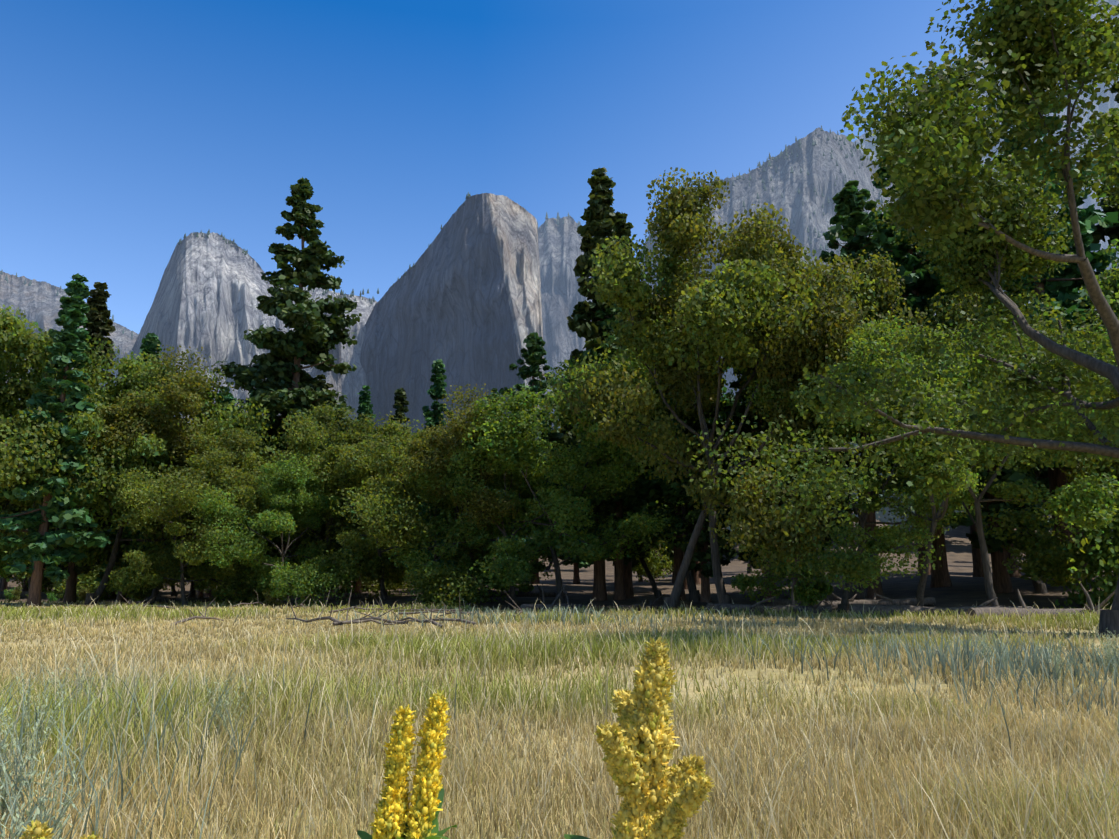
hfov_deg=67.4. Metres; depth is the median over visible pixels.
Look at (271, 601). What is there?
shrub
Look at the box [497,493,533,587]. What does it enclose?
cedar tree
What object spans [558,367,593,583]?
cedar tree
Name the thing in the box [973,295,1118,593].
oak tree
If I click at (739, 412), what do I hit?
pine tree
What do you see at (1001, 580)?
pine tree
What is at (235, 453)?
oak tree
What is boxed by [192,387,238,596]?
pine tree
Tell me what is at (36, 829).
goldenrod
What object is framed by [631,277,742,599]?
pine tree
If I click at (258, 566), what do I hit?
oak tree
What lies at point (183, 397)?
oak tree
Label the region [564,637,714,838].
goldenrod
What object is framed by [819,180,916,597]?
pine tree
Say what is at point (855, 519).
pine tree
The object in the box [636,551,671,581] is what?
oak tree
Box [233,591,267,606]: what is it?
dead branch
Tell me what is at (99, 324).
cedar tree
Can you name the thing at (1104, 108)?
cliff
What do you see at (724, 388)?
pine tree
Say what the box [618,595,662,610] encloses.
fallen log
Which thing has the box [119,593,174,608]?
dead branch
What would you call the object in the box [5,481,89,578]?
oak tree
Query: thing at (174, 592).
oak tree
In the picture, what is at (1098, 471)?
oak tree
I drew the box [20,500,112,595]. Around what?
oak tree
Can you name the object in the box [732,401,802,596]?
cedar tree
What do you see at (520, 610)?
dead branch
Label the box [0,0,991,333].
sky
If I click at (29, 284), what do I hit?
cliff trees
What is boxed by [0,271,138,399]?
cliff ridge
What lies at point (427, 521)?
cedar tree
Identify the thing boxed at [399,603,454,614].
dead branch
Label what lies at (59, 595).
shrub
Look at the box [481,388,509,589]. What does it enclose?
pine tree
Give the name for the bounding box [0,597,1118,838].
meadow grass
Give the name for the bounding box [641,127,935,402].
cliff right back
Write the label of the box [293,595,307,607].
dead branch
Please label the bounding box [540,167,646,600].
cedar tree
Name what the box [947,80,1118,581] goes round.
pine tree
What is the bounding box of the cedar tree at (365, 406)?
[332,385,381,592]
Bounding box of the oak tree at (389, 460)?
[286,411,486,599]
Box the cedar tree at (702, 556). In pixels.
[665,365,739,601]
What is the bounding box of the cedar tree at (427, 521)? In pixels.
[402,442,457,601]
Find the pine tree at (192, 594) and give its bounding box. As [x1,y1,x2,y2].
[146,408,217,597]
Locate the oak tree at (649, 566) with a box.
[592,459,689,597]
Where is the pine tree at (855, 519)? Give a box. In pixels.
[715,299,866,593]
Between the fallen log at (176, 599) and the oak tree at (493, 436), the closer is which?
the oak tree at (493, 436)
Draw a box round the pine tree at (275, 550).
[245,416,277,564]
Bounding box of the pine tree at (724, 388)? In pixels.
[651,269,755,588]
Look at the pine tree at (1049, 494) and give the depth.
82.02 m
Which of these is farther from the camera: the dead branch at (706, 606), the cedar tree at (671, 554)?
the cedar tree at (671, 554)
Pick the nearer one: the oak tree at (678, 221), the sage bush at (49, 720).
the sage bush at (49, 720)
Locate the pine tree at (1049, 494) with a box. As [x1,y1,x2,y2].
[1038,469,1090,512]
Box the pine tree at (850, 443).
[846,442,882,554]
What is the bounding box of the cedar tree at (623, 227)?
[609,211,662,598]
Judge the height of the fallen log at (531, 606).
1.700 m
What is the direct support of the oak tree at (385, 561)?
on the ground at (966, 588)
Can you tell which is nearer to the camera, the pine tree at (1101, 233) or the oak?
the oak
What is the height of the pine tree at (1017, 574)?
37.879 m
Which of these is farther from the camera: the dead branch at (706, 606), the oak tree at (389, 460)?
the oak tree at (389, 460)
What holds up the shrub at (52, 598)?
on the ground at (966, 588)
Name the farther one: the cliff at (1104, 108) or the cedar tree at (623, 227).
the cliff at (1104, 108)
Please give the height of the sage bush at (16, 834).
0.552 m
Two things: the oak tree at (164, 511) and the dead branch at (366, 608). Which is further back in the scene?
the oak tree at (164, 511)
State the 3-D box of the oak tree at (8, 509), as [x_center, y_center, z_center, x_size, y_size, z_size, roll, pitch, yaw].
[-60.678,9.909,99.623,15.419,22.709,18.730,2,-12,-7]
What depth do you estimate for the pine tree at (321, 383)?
97.44 m
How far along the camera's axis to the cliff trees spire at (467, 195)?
1904.53 m
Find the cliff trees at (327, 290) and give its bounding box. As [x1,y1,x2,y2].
[273,286,374,303]
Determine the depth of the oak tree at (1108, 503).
67.74 m
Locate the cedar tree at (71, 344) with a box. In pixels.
[0,273,109,606]
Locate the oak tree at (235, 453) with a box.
[122,419,313,603]
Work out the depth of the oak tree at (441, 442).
56.10 m
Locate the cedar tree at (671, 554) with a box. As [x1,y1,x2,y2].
[659,533,673,582]
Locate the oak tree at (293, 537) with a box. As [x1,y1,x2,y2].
[195,427,370,593]
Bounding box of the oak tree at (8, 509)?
[0,501,34,596]
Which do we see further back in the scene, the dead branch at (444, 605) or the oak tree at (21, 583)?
the oak tree at (21, 583)
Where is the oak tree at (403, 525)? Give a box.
[329,445,497,607]
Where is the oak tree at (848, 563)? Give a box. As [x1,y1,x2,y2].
[782,320,1043,605]
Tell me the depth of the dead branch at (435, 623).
25.96 m
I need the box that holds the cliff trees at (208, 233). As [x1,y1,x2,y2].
[178,229,247,254]
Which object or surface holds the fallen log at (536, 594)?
on the ground at (966, 588)
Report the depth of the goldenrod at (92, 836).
0.52 m
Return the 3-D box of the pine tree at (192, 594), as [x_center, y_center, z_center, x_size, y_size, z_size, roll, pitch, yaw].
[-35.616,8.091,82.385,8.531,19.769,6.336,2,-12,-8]
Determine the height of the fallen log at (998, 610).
1.674 m
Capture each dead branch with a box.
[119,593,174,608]
[171,601,223,625]
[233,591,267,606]
[286,591,342,624]
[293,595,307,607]
[329,605,386,612]
[330,605,407,624]
[333,589,394,625]
[387,604,442,628]
[399,595,462,611]
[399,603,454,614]
[405,592,475,624]
[439,601,471,615]
[506,593,526,616]
[670,594,725,611]
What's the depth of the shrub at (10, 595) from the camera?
88.95 m
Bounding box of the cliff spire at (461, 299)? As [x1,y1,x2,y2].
[360,193,544,438]
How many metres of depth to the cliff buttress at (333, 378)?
1470.05 m
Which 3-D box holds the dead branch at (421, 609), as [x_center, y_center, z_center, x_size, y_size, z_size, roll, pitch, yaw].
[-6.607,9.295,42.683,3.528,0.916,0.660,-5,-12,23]
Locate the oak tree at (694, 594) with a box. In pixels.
[535,325,800,601]
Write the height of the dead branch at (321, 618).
1.090 m
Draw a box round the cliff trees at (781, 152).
[645,125,875,243]
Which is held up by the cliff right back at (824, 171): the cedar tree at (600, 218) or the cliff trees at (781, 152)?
the cliff trees at (781, 152)
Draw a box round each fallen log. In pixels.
[143,588,214,602]
[283,587,368,603]
[474,583,567,596]
[520,584,594,610]
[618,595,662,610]
[707,579,831,613]
[772,592,934,610]
[849,593,1031,617]
[966,583,1114,619]
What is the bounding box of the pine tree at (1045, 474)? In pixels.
[1003,197,1115,578]
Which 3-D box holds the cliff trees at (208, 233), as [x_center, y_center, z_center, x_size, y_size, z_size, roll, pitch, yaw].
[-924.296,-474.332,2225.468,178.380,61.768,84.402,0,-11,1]
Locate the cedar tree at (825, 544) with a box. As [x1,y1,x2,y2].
[784,306,851,586]
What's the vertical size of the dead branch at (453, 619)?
1.098 m
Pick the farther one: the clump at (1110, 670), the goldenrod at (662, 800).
the clump at (1110, 670)
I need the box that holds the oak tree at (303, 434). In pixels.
[238,400,397,593]
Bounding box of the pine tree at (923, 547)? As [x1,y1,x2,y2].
[870,225,931,574]
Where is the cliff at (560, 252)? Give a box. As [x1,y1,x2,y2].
[538,216,652,429]
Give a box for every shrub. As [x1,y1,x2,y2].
[4,587,14,600]
[11,586,22,601]
[47,592,56,601]
[53,582,65,600]
[77,585,88,600]
[263,589,283,607]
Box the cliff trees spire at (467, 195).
[392,192,470,285]
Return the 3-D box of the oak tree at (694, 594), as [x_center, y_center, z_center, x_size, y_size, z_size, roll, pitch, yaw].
[6.587,2.575,59.645,18.446,21.111,24.670,6,-13,-29]
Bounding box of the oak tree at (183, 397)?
[84,344,222,604]
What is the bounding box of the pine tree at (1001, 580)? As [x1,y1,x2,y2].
[921,110,1055,592]
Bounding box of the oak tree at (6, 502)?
[0,497,36,582]
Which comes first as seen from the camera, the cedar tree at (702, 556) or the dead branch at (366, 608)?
the dead branch at (366, 608)
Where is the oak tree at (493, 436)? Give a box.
[421,387,706,603]
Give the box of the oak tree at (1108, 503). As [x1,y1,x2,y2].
[1082,484,1117,509]
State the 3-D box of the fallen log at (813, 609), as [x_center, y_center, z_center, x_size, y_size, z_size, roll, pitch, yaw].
[10.953,9.159,43.125,6.495,1.914,1.552,1,-11,-3]
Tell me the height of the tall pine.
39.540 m
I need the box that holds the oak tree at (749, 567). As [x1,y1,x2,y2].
[747,526,751,573]
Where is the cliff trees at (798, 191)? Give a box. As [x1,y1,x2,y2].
[647,140,897,284]
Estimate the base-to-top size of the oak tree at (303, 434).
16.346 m
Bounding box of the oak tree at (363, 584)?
[254,494,410,592]
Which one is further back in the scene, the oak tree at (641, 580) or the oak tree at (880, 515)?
the oak tree at (880, 515)
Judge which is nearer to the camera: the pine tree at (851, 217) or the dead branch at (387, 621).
the dead branch at (387, 621)
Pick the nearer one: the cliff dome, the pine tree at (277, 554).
the pine tree at (277, 554)
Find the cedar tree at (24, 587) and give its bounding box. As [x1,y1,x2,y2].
[21,575,28,590]
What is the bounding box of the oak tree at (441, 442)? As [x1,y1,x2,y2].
[396,383,521,600]
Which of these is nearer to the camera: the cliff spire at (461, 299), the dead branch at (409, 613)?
the dead branch at (409, 613)
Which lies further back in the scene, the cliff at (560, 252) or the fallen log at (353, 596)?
the cliff at (560, 252)
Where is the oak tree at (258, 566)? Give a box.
[208,500,354,602]
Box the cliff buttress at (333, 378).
[310,295,341,403]
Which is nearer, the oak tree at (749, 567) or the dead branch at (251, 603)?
the dead branch at (251, 603)
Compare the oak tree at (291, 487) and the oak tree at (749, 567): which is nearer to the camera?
the oak tree at (291, 487)
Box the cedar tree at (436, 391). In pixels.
[422,359,452,441]
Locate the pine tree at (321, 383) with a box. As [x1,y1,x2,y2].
[311,374,332,391]
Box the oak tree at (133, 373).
[6,351,305,605]
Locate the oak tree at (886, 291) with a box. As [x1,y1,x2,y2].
[721,248,994,599]
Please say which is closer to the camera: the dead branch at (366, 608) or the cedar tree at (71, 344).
the dead branch at (366, 608)
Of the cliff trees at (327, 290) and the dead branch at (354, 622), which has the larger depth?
the cliff trees at (327, 290)
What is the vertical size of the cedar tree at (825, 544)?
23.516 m
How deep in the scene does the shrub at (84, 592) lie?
88.16 m
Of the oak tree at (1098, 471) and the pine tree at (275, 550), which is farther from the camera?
the pine tree at (275, 550)
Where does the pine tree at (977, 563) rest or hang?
on the ground at (966, 588)
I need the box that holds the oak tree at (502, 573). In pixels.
[388,417,642,604]
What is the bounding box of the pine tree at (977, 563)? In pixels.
[937,310,983,576]
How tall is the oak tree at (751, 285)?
24.644 m
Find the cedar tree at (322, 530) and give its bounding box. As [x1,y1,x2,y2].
[292,439,351,593]
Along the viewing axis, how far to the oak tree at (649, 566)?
68.11 m
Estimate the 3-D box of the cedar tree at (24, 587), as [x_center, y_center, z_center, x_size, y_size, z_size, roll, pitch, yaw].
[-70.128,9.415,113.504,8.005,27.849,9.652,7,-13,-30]
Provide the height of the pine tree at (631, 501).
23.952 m
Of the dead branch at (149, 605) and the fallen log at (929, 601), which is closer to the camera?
the fallen log at (929, 601)
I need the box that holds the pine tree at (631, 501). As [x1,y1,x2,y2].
[553,294,677,599]
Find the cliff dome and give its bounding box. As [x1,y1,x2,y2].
[132,232,376,423]
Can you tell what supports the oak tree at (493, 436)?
on the ground at (966, 588)
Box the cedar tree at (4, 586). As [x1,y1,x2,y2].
[0,574,20,590]
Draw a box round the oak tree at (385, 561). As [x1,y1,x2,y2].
[352,469,513,582]
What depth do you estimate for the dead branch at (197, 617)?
29.00 m
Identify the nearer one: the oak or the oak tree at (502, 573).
the oak
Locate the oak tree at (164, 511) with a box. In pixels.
[104,446,260,605]
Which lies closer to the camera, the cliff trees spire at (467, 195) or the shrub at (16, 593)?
the shrub at (16, 593)
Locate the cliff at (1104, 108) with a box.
[853,0,1118,309]
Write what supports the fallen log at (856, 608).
on the ground at (966, 588)
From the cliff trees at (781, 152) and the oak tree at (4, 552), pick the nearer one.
the oak tree at (4, 552)
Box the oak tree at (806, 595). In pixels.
[730,311,986,612]
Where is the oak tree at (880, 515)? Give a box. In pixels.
[851,442,983,534]
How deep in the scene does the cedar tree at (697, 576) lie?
81.69 m
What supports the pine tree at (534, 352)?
on the ground at (966, 588)
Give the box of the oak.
[687,0,1118,637]
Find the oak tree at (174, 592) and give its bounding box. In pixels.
[104,517,219,595]
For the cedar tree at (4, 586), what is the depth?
115.09 m
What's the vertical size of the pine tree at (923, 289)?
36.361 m
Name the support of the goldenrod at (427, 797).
on the ground at (966, 588)
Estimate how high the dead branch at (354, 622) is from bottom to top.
1.085 m
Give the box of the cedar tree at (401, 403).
[381,388,410,584]
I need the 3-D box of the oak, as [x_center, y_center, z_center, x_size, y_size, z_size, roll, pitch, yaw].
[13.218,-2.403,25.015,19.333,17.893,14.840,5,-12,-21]
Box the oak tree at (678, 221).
[544,167,877,611]
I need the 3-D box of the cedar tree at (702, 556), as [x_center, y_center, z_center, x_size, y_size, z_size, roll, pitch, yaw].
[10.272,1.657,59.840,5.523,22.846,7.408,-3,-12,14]
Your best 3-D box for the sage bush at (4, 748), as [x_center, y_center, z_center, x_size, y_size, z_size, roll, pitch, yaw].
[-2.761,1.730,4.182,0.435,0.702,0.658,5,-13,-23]
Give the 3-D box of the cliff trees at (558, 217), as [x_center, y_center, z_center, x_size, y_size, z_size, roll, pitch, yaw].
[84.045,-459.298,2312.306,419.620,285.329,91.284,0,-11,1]
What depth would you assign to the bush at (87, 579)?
90.02 m
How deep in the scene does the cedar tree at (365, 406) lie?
79.27 m
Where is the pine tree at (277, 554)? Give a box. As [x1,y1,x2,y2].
[265,444,324,595]
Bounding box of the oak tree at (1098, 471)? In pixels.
[1062,419,1118,499]
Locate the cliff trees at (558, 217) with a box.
[537,212,580,230]
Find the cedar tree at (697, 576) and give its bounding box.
[663,445,719,583]
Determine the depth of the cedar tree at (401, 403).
91.83 m
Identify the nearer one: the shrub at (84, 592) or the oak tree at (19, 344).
the oak tree at (19, 344)
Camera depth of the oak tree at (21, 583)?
122.16 m
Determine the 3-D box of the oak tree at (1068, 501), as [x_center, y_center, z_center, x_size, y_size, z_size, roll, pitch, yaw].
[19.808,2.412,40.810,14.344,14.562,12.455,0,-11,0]
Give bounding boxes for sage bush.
[0,658,97,770]
[0,698,56,833]
[0,740,112,838]
[0,802,67,838]
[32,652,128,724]
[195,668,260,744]
[968,628,998,658]
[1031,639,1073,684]
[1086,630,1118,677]
[1092,628,1118,664]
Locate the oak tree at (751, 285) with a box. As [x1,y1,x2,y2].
[533,219,878,603]
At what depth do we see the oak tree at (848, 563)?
37.42 m
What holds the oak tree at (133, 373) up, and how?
on the ground at (966, 588)
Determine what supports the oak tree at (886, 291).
on the ground at (966, 588)
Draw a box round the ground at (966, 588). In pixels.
[0,438,1118,838]
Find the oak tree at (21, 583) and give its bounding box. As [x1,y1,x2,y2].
[0,575,22,589]
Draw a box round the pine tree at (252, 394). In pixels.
[243,389,287,566]
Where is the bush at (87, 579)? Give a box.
[53,527,146,601]
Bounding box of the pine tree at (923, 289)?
[852,127,951,587]
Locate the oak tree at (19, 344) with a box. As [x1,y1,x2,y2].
[0,304,197,576]
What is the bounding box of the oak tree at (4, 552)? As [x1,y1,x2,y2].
[0,379,28,581]
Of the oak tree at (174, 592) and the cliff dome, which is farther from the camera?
the cliff dome
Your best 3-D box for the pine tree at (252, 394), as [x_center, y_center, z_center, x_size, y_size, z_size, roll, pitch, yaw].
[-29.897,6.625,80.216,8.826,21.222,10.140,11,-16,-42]
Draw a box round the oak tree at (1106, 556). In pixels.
[1001,239,1118,608]
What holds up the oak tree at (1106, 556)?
on the ground at (966, 588)
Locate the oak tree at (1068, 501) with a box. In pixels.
[818,321,1118,605]
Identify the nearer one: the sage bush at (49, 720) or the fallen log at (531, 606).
the sage bush at (49, 720)
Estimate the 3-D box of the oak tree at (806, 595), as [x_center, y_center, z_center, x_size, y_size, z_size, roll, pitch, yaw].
[15.634,2.143,44.571,13.487,16.528,9.504,-3,-12,15]
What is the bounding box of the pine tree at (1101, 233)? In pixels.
[1057,80,1118,362]
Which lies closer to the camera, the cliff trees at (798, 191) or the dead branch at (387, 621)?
the dead branch at (387, 621)
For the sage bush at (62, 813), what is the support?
on the ground at (966, 588)
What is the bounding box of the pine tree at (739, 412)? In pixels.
[718,327,785,601]
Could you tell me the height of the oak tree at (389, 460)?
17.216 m
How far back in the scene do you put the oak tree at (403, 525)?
55.14 m
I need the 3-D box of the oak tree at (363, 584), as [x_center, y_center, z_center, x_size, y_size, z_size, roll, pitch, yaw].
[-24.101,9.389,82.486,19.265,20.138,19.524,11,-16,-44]
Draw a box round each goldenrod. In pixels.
[19,820,53,838]
[79,828,105,838]
[357,704,416,838]
[404,689,456,838]
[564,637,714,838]
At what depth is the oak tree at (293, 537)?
72.37 m
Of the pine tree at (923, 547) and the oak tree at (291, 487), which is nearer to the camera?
the oak tree at (291, 487)
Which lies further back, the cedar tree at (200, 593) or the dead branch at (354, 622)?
the cedar tree at (200, 593)
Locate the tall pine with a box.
[184,177,361,598]
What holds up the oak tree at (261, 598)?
on the ground at (966, 588)
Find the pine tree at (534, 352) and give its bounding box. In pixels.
[499,332,559,583]
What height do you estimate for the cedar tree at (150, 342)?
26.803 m
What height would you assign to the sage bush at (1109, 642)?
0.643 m
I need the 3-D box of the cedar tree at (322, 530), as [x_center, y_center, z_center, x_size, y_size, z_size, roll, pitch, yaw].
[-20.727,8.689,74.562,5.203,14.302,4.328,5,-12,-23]
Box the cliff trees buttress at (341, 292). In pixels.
[337,289,378,297]
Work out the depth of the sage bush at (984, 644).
13.70 m
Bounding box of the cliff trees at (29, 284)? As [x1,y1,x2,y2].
[0,270,132,338]
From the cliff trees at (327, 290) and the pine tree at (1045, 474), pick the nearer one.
the pine tree at (1045, 474)
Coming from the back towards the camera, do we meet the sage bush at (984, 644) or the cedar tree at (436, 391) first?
the cedar tree at (436, 391)
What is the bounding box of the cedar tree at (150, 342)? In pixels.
[94,333,180,602]
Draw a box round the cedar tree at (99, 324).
[20,282,115,603]
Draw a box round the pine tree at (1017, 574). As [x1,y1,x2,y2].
[992,194,1020,576]
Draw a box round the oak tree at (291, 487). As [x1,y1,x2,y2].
[186,450,360,607]
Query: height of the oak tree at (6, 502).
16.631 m
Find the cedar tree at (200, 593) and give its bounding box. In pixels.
[184,566,202,596]
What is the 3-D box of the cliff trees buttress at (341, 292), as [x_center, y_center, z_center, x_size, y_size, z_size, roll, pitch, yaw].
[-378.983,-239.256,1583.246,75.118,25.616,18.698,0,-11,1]
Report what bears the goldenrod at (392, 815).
on the ground at (966, 588)
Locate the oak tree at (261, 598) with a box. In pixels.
[185,442,358,605]

